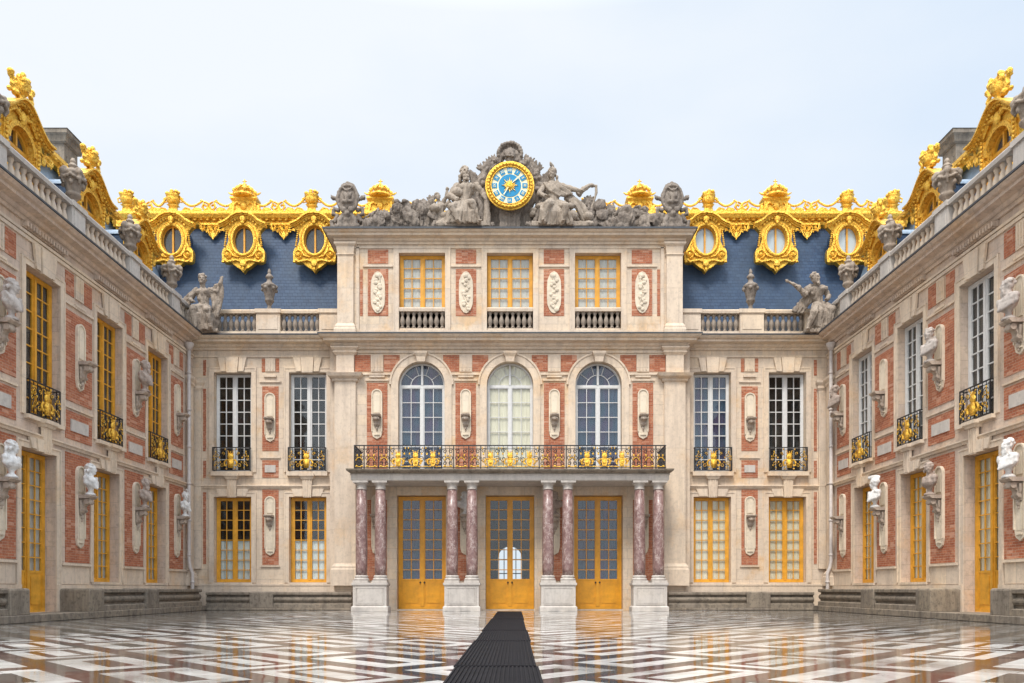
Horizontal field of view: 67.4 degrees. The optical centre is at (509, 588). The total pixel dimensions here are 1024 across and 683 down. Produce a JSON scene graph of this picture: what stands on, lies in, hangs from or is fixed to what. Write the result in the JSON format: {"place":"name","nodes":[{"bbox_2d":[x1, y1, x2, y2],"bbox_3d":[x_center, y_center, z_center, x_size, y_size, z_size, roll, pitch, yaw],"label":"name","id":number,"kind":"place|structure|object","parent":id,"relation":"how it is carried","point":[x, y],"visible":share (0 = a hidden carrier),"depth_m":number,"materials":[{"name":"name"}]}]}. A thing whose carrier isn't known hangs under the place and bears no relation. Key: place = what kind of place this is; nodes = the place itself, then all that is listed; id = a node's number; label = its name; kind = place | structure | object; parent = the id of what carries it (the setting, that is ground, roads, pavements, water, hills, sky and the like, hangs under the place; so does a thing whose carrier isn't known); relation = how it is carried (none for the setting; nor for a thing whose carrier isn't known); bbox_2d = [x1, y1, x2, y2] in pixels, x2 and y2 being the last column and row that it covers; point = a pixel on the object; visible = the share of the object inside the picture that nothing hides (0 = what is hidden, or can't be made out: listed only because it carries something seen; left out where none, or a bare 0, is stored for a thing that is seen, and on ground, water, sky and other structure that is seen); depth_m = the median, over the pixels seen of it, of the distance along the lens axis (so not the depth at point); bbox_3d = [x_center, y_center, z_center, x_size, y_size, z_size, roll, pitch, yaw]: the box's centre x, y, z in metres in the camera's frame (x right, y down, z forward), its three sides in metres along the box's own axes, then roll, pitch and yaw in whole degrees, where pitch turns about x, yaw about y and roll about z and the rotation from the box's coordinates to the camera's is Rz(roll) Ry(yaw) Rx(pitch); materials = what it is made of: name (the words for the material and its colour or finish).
{"place":"outdoors","nodes":[
{"label":"outdoors","id":0,"kind":"place"},
{"bbox_2d":[0,610,1023,682],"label":"courtyard floor","id":1,"kind":"structure","parent":0,"point":[577,646],"depth_m":11.29,"materials":[{"name":"stone"}]},
{"bbox_2d":[0,605,206,624],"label":"kerb","id":2,"kind":"structure","parent":1,"relation":"on","point":[41,617],"depth_m":22.12,"materials":[{"name":"stone"}]},
{"bbox_2d":[0,588,29,615],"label":"stone bench","id":3,"kind":"object","parent":2,"relation":"on","point":[14,601],"visible":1,"depth_m":19.00,"materials":[{"name":"beige stone"}]},
{"bbox_2d":[60,588,158,611],"bbox_3d":[-12.710,0.320,24.625,0.900,0.680,4.450,0,0,0],"label":"stone bench","id":4,"kind":"object","parent":2,"relation":"on","point":[84,599],"visible":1,"depth_m":23.49,"materials":[{"name":"beige stone"}]},
{"bbox_2d":[159,589,201,607],"bbox_3d":[-12.735,0.330,28.775,0.850,0.660,3.850,0,0,0],"label":"stone bench","id":5,"kind":"object","parent":2,"relation":"on","point":[178,597],"visible":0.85,"depth_m":28.69,"materials":[{"name":"grey stone"}]},
{"bbox_2d":[207,608,350,609],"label":"kerb","id":6,"kind":"structure","parent":1,"relation":"on","point":[278,608],"depth_m":30.88,"materials":[{"name":"stone"}]},
{"bbox_2d":[206,592,352,607],"bbox_3d":[-9.340,0.434,31.380,5.880,0.653,0.900,0,0,0],"label":"stone bench","id":7,"kind":"object","parent":6,"relation":"on","point":[279,599],"visible":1,"depth_m":30.98,"materials":[{"name":"beige stone"}]},
{"bbox_2d":[443,666,542,682],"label":"rubber mat","id":8,"kind":"object","parent":1,"relation":"on","point":[494,674],"visible":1,"depth_m":7.53,"materials":[{"name":"black rubber"}]},
{"bbox_2d":[453,640,535,666],"bbox_3d":[-0.150,0.847,10.460,0.910,0.022,4.080,0,0,0],"label":"rubber mat","id":9,"kind":"object","parent":1,"relation":"on","point":[498,653],"visible":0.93,"depth_m":9.94,"materials":[{"name":"black rubber"}]},
{"bbox_2d":[476,630,530,641],"bbox_3d":[-0.107,0.847,14.115,0.910,0.022,3.170,0,0,0],"label":"rubber mat","id":10,"kind":"object","parent":1,"relation":"on","point":[504,635],"visible":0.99,"depth_m":14.01,"materials":[{"name":"black rubber"}]},
{"bbox_2d":[482,619,525,630],"bbox_3d":[-0.098,0.847,18.670,0.910,0.022,5.860,0,0,0],"label":"rubber mat","id":11,"kind":"object","parent":1,"relation":"on","point":[505,624],"visible":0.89,"depth_m":18.09,"materials":[{"name":"black rubber"}]},
{"bbox_2d":[492,611,523,618],"bbox_3d":[-0.040,0.847,25.280,0.910,0.022,7.240,0,0,0],"label":"rubber mat","id":12,"kind":"object","parent":1,"relation":"on","point":[508,615],"visible":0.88,"depth_m":24.58,"materials":[{"name":"black rubber"}]},
{"bbox_2d":[346,445,673,610],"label":"portico","id":13,"kind":"structure","parent":1,"relation":"on","point":[465,595],"depth_m":29.62,"materials":[{"name":"stone"}]},
{"bbox_2d":[669,608,812,609],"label":"kerb","id":14,"kind":"structure","parent":1,"relation":"on","point":[740,608],"depth_m":30.88,"materials":[{"name":"stone"}]},
{"bbox_2d":[667,592,813,607],"bbox_3d":[9.340,0.434,31.380,5.880,0.653,0.900,0,0,0],"label":"stone bench","id":15,"kind":"object","parent":14,"relation":"on","point":[740,599],"visible":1,"depth_m":30.98,"materials":[{"name":"beige stone"}]},
{"bbox_2d":[813,605,1023,624],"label":"kerb","id":16,"kind":"structure","parent":1,"relation":"on","point":[981,617],"depth_m":21.97,"materials":[{"name":"stone"}]},
{"bbox_2d":[818,589,860,607],"bbox_3d":[12.735,0.330,28.775,0.850,0.660,3.850,0,0,0],"label":"stone bench","id":17,"kind":"object","parent":16,"relation":"on","point":[841,597],"visible":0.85,"depth_m":28.69,"materials":[{"name":"beige stone"}]},
{"bbox_2d":[861,588,959,611],"bbox_3d":[12.710,0.320,24.625,0.900,0.680,4.450,0,0,0],"label":"stone bench","id":18,"kind":"object","parent":16,"relation":"on","point":[935,599],"visible":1,"depth_m":23.49,"materials":[{"name":"beige stone"}]},
{"bbox_2d":[990,588,1023,616],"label":"stone bench","id":19,"kind":"object","parent":16,"relation":"on","point":[1006,601],"visible":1,"depth_m":18.93,"materials":[{"name":"beige stone"}]},
{"bbox_2d":[0,0,1023,578],"label":"sky","id":20,"kind":"structure","parent":0,"point":[822,99],"materials":[{"name":"white"}]},
{"label":"ground","id":21,"kind":"structure","parent":0,"visible":0},
{"bbox_2d":[0,67,201,612],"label":"palace wing","id":22,"kind":"structure","parent":21,"relation":"on","point":[101,316],"depth_m":23.85,"materials":[{"name":"beige stone"}]},
{"bbox_2d":[0,94,9,125],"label":"stone urn","id":23,"kind":"object","parent":22,"relation":"on","point":[4,105],"visible":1,"depth_m":19.85,"materials":[{"name":"grey stone"}]},
{"bbox_2d":[1,439,21,477],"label":"bust","id":24,"kind":"object","parent":22,"relation":"on","point":[11,462],"visible":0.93,"depth_m":19.67,"materials":[{"name":"white stone"}]},
{"bbox_2d":[0,277,23,321],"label":"bust","id":25,"kind":"object","parent":22,"relation":"on","point":[12,303],"visible":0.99,"depth_m":19.66,"materials":[{"name":"grey stone"}]},
{"bbox_2d":[22,450,44,611],"bbox_3d":[-13.551,-1.590,21.500,0.146,4.500,1.600,0,0,0],"label":"door","id":26,"kind":"structure","parent":22,"relation":"in","point":[33,465],"depth_m":21.88,"materials":[{"name":"yellow paint"}]},
{"bbox_2d":[26,271,51,419],"bbox_3d":[-13.471,-6.805,21.700,0.146,4.070,1.600,0,0,0],"label":"window","id":27,"kind":"structure","parent":22,"relation":"in","point":[38,293],"depth_m":22.00,"materials":[{"name":"yellow paint"}]},
{"bbox_2d":[59,158,86,201],"bbox_3d":[-13.369,-12.434,23.500,0.758,1.510,0.756,0,0,-17],"label":"stone urn","id":28,"kind":"object","parent":22,"relation":"on","point":[73,180],"visible":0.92,"depth_m":23.32,"materials":[{"name":"grey stone"}]},
{"bbox_2d":[82,463,98,495],"bbox_3d":[-12.791,-3.357,23.501,0.425,0.995,0.689,0,0,0],"label":"bust","id":29,"kind":"object","parent":22,"relation":"on","point":[90,482],"visible":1,"depth_m":23.39,"materials":[{"name":"white stone"}]},
{"bbox_2d":[94,472,109,581],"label":"window","id":30,"kind":"structure","parent":22,"relation":"in","point":[101,504],"depth_m":25.50,"materials":[{"name":"yellow paint"}]},
{"bbox_2d":[97,317,114,442],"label":"window","id":31,"kind":"structure","parent":22,"relation":"in","point":[105,333],"depth_m":25.66,"materials":[{"name":"yellow paint"}]},
{"bbox_2d":[118,214,141,251],"bbox_3d":[-13.369,-12.434,27.020,0.758,1.510,0.756,0,0,-34],"label":"stone urn","id":32,"kind":"object","parent":22,"relation":"on","point":[130,234],"visible":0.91,"depth_m":26.85,"materials":[{"name":"grey stone"}]},
{"bbox_2d":[138,360,152,392],"bbox_3d":[-12.783,-7.489,27.021,0.487,1.140,0.792,0,0,0],"label":"bust","id":33,"kind":"object","parent":22,"relation":"on","point":[145,378],"visible":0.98,"depth_m":26.90,"materials":[{"name":"grey stone"}]},
{"bbox_2d":[138,478,152,507],"bbox_3d":[-12.780,-3.381,27.021,0.428,1.043,0.723,0,0,0],"label":"bust","id":34,"kind":"object","parent":22,"relation":"on","point":[145,494],"visible":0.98,"depth_m":26.91,"materials":[{"name":"grey stone"}]},
{"bbox_2d":[146,487,156,582],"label":"window","id":35,"kind":"structure","parent":22,"relation":"in","point":[151,519],"depth_m":29.04,"materials":[{"name":"yellow paint"}]},
{"bbox_2d":[148,351,160,459],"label":"window","id":36,"kind":"structure","parent":22,"relation":"in","point":[154,401],"depth_m":29.12,"materials":[{"name":"yellow paint"}]},
{"bbox_2d":[160,255,182,289],"bbox_3d":[-13.369,-12.434,30.351,0.756,1.510,0.758,0,0,38],"label":"stone urn","id":37,"kind":"object","parent":22,"relation":"on","point":[171,271],"visible":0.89,"depth_m":30.18,"materials":[{"name":"grey stone"}]},
{"bbox_2d":[180,489,190,516],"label":"bust","id":38,"kind":"object","parent":22,"relation":"on","point":[185,506],"visible":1,"depth_m":30.23,"materials":[{"name":"white stone"}]},
{"bbox_2d":[117,179,902,609],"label":"palace building","id":39,"kind":"structure","parent":21,"relation":"on","point":[329,359],"depth_m":31.85,"materials":[{"name":"stone"}]},
{"bbox_2d":[183,273,223,333],"bbox_3d":[-12.685,-11.692,31.459,1.844,2.561,1.313,0,0,0],"label":"corner statue","id":40,"kind":"object","parent":39,"relation":"on","point":[202,316],"visible":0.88,"depth_m":31.41,"materials":[{"name":"stone"}]},
{"bbox_2d":[217,498,250,581],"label":"window","id":41,"kind":"structure","parent":39,"relation":"in","point":[233,556],"depth_m":32.28,"materials":[{"name":"yellow paint"}]},
{"bbox_2d":[217,375,250,469],"bbox_3d":[-11.550,-6.935,32.294,1.540,4.130,0.112,0,0,0],"label":"window","id":42,"kind":"structure","parent":39,"relation":"in","point":[235,388],"depth_m":32.27,"materials":[{"name":"white paint"}]},
{"bbox_2d":[261,269,277,308],"bbox_3d":[-10.077,-12.527,32.181,0.713,1.787,0.680,0,0,0],"label":"slender urn","id":43,"kind":"object","parent":39,"relation":"on","point":[269,288],"visible":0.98,"depth_m":32.04,"materials":[{"name":"stone"}]},
{"bbox_2d":[291,498,325,581],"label":"window","id":44,"kind":"structure","parent":39,"relation":"in","point":[308,557],"depth_m":32.28,"materials":[{"name":"yellow paint"}]},
{"bbox_2d":[291,375,325,469],"bbox_3d":[-8.420,-6.935,32.294,1.540,4.130,0.112,0,0,0],"label":"window","id":45,"kind":"structure","parent":39,"relation":"in","point":[309,388],"depth_m":32.27,"materials":[{"name":"white paint"}]},
{"bbox_2d":[330,181,365,225],"bbox_3d":[-6.615,-15.616,31.381,1.500,2.076,0.565,0,0,0],"label":"shield trophy","id":46,"kind":"object","parent":39,"relation":"on","point":[347,198],"visible":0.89,"depth_m":31.22,"materials":[{"name":"stone"}]},
{"bbox_2d":[358,195,438,225],"bbox_3d":[-4.521,-15.360,31.569,3.696,1.690,0.820,0,0,0],"label":"trophy of arms","id":47,"kind":"object","parent":39,"relation":"on","point":[416,212],"visible":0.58,"depth_m":31.30},
{"bbox_2d":[399,364,444,466],"bbox_3d":[-3.620,-6.945,31.711,1.880,4.690,0.146,0,0,0],"label":"window","id":48,"kind":"structure","parent":39,"relation":"in","point":[421,387],"depth_m":31.75,"materials":[{"name":"white paint"}]},
{"bbox_2d":[398,497,445,608],"bbox_3d":[-3.620,-1.495,31.767,1.980,4.650,0.194,0,0,0],"label":"door","id":49,"kind":"structure","parent":39,"relation":"in","point":[421,520],"depth_m":31.76,"materials":[{"name":"yellow paint"}]},
{"bbox_2d":[400,256,444,306],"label":"window","id":50,"kind":"structure","parent":39,"relation":"in","point":[422,278],"depth_m":31.93,"materials":[{"name":"yellow paint"}]},
{"bbox_2d":[429,165,490,225],"bbox_3d":[-2.030,-15.963,31.268,2.520,2.624,1.323,0,0,0],"label":"reclining statue","id":51,"kind":"object","parent":39,"relation":"on","point":[462,210],"visible":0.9,"depth_m":31.13,"materials":[{"name":"stone"}]},
{"bbox_2d":[457,491,466,513],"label":"bust","id":52,"kind":"object","parent":39,"relation":"on","point":[462,504],"visible":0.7,"depth_m":30.93,"materials":[{"name":"white stone"}]},
{"bbox_2d":[469,140,549,225],"bbox_3d":[0.003,-16.439,31.574,6.420,3.738,1.001,0,0,0],"label":"clock surround","id":53,"kind":"object","parent":39,"relation":"on","point":[510,150],"visible":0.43,"depth_m":31.36,"materials":[{"name":"stone"}]},
{"bbox_2d":[485,161,534,210],"bbox_3d":[-0.010,-16.290,30.978,2.002,2.002,0.181,0,0,0],"label":"clock","id":54,"kind":"object","parent":53,"relation":"attached to","point":[509,184],"visible":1,"depth_m":31.00,"materials":[{"name":"gold metal"}]},
{"bbox_2d":[487,364,532,465],"bbox_3d":[0.000,-6.945,31.711,1.880,4.690,0.146,0,0,0],"label":"window","id":55,"kind":"structure","parent":39,"relation":"in","point":[509,387],"depth_m":31.75,"materials":[{"name":"white paint"}]},
{"bbox_2d":[486,497,533,608],"bbox_3d":[0.000,-1.495,31.750,1.980,4.650,0.160,0,0,0],"label":"door","id":56,"kind":"structure","parent":39,"relation":"in","point":[509,593],"depth_m":31.75,"materials":[{"name":"yellow paint"}]},
{"bbox_2d":[487,256,532,306],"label":"window","id":57,"kind":"structure","parent":39,"relation":"in","point":[509,278],"depth_m":31.93,"materials":[{"name":"yellow paint"}]},
{"bbox_2d":[553,491,562,513],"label":"bust","id":58,"kind":"object","parent":39,"relation":"on","point":[557,504],"visible":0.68,"depth_m":30.93,"materials":[{"name":"grey stone"}]},
{"bbox_2d":[529,161,597,225],"bbox_3d":[2.182,-16.000,31.283,2.812,2.731,1.294,0,0,0],"label":"reclining statue","id":59,"kind":"object","parent":39,"relation":"on","point":[555,210],"visible":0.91,"depth_m":31.15,"materials":[{"name":"stone"}]},
{"bbox_2d":[575,256,619,306],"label":"window","id":60,"kind":"structure","parent":39,"relation":"in","point":[597,278],"depth_m":31.93,"materials":[{"name":"yellow paint"}]},
{"bbox_2d":[575,364,620,466],"bbox_3d":[3.620,-6.945,31.711,1.880,4.690,0.146,0,0,0],"label":"window","id":61,"kind":"structure","parent":39,"relation":"in","point":[597,387],"depth_m":31.75,"materials":[{"name":"white paint"}]},
{"bbox_2d":[574,497,621,608],"bbox_3d":[3.620,-1.495,31.767,1.980,4.650,0.194,0,0,0],"label":"door","id":62,"kind":"structure","parent":39,"relation":"in","point":[597,520],"depth_m":31.76,"materials":[{"name":"yellow paint"}]},
{"bbox_2d":[577,195,665,225],"bbox_3d":[4.592,-15.328,31.586,3.733,1.723,0.843,0,0,0],"label":"trophy of arms","id":63,"kind":"object","parent":39,"relation":"on","point":[624,215],"visible":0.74,"depth_m":31.29},
{"bbox_2d":[654,181,689,225],"bbox_3d":[6.625,-15.616,31.381,1.500,2.076,0.565,0,0,0],"label":"shield trophy","id":64,"kind":"object","parent":39,"relation":"on","point":[672,198],"visible":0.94,"depth_m":31.22,"materials":[{"name":"stone"}]},
{"bbox_2d":[694,498,728,581],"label":"window","id":65,"kind":"structure","parent":39,"relation":"in","point":[711,515],"depth_m":32.35,"materials":[{"name":"yellow paint"}]},
{"bbox_2d":[694,375,728,469],"bbox_3d":[8.420,-6.935,32.311,1.540,4.130,0.146,0,0,0],"label":"window","id":66,"kind":"structure","parent":39,"relation":"in","point":[711,392],"depth_m":32.35,"materials":[{"name":"white paint"}]},
{"bbox_2d":[742,269,758,308],"bbox_3d":[10.083,-12.527,32.181,0.713,1.787,0.680,0,0,0],"label":"slender urn","id":67,"kind":"object","parent":39,"relation":"on","point":[750,288],"visible":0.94,"depth_m":32.03,"materials":[{"name":"stone"}]},
{"bbox_2d":[769,498,802,581],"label":"window","id":68,"kind":"structure","parent":39,"relation":"in","point":[785,514],"depth_m":32.35,"materials":[{"name":"yellow paint"}]},
{"bbox_2d":[769,375,802,469],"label":"window","id":69,"kind":"structure","parent":39,"relation":"in","point":[784,388],"depth_m":32.27,"materials":[{"name":"white paint"}]},
{"bbox_2d":[785,271,835,333],"bbox_3d":[12.281,-11.668,31.503,2.142,2.552,1.275,0,0,0],"label":"corner statue","id":70,"kind":"object","parent":39,"relation":"on","point":[822,315],"visible":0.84,"depth_m":31.27,"materials":[{"name":"stone"}]},
{"bbox_2d":[818,67,1023,612],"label":"palace wing","id":71,"kind":"structure","parent":21,"relation":"on","point":[954,412],"depth_m":23.63,"materials":[{"name":"beige stone"}]},
{"bbox_2d":[827,385,840,413],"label":"bust","id":72,"kind":"object","parent":71,"relation":"on","point":[834,401],"visible":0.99,"depth_m":30.22,"materials":[{"name":"grey stone"}]},
{"bbox_2d":[838,255,858,289],"bbox_3d":[13.371,-12.434,30.351,0.756,1.510,0.758,0,0,38],"label":"stone urn","id":73,"kind":"object","parent":71,"relation":"on","point":[848,272],"visible":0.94,"depth_m":30.18,"materials":[{"name":"grey stone"}]},
{"bbox_2d":[859,351,871,459],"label":"window","id":74,"kind":"structure","parent":71,"relation":"in","point":[865,362],"depth_m":29.12,"materials":[{"name":"white paint"}]},
{"bbox_2d":[863,487,873,582],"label":"window","id":75,"kind":"structure","parent":71,"relation":"in","point":[868,519],"depth_m":29.00,"materials":[{"name":"yellow paint"}]},
{"bbox_2d":[867,475,881,507],"bbox_3d":[12.780,-3.435,27.019,0.428,1.151,0.723,0,0,0],"label":"bust","id":76,"kind":"object","parent":71,"relation":"on","point":[874,495],"visible":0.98,"depth_m":26.91,"materials":[{"name":"white stone"}]},
{"bbox_2d":[877,214,902,251],"bbox_3d":[13.371,-12.434,27.020,0.758,1.510,0.756,0,0,-34],"label":"stone urn","id":77,"kind":"object","parent":71,"relation":"on","point":[889,232],"visible":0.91,"depth_m":26.85,"materials":[{"name":"grey stone"}]},
{"bbox_2d":[905,317,922,442],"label":"window","id":78,"kind":"structure","parent":71,"relation":"in","point":[913,333],"depth_m":25.66,"materials":[{"name":"white paint"}]},
{"bbox_2d":[910,472,925,581],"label":"window","id":79,"kind":"structure","parent":71,"relation":"in","point":[917,503],"depth_m":25.51,"materials":[{"name":"yellow paint"}]},
{"bbox_2d":[920,327,937,363],"bbox_3d":[12.787,-7.467,23.499,0.468,1.094,0.758,0,0,0],"label":"bust","id":80,"kind":"object","parent":71,"relation":"on","point":[928,348],"visible":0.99,"depth_m":23.38,"materials":[{"name":"grey stone"}]},
{"bbox_2d":[921,461,937,495],"bbox_3d":[12.830,-3.382,23.499,0.365,1.044,0.723,0,0,0],"label":"bust","id":81,"kind":"object","parent":71,"relation":"on","point":[929,481],"visible":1,"depth_m":23.39,"materials":[{"name":"grey stone"}]},
{"bbox_2d":[931,158,962,201],"bbox_3d":[13.371,-12.434,23.500,0.758,1.510,0.756,0,0,-17],"label":"stone urn","id":82,"kind":"object","parent":71,"relation":"on","point":[946,178],"visible":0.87,"depth_m":23.33,"materials":[{"name":"grey stone"}]},
{"bbox_2d":[968,271,993,419],"bbox_3d":[13.471,-6.805,21.700,0.146,4.070,1.600,0,0,0],"label":"window","id":83,"kind":"structure","parent":71,"relation":"in","point":[981,293],"depth_m":22.00,"materials":[{"name":"white paint"}]},
{"bbox_2d":[975,450,997,611],"bbox_3d":[13.551,-1.590,21.500,0.146,4.500,1.600,0,0,0],"label":"door","id":84,"kind":"structure","parent":71,"relation":"in","point":[986,466],"depth_m":21.88,"materials":[{"name":"yellow paint"}]},
{"bbox_2d":[996,277,1019,321],"bbox_3d":[12.777,-7.466,19.779,0.448,1.092,0.758,0,0,0],"label":"bust","id":85,"kind":"object","parent":71,"relation":"on","point":[1007,303],"visible":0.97,"depth_m":19.66,"materials":[{"name":"grey stone"}]},
{"bbox_2d":[997,437,1019,477],"bbox_3d":[12.788,-3.380,19.779,0.445,1.041,0.723,0,0,0],"label":"bust","id":86,"kind":"object","parent":71,"relation":"on","point":[1007,460],"visible":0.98,"depth_m":19.68,"materials":[{"name":"white stone"}]},
{"bbox_2d":[1010,87,1023,128],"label":"stone urn","id":87,"kind":"object","parent":71,"relation":"on","point":[1017,104],"visible":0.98,"depth_m":19.77,"materials":[{"name":"grey stone"}]}
]}

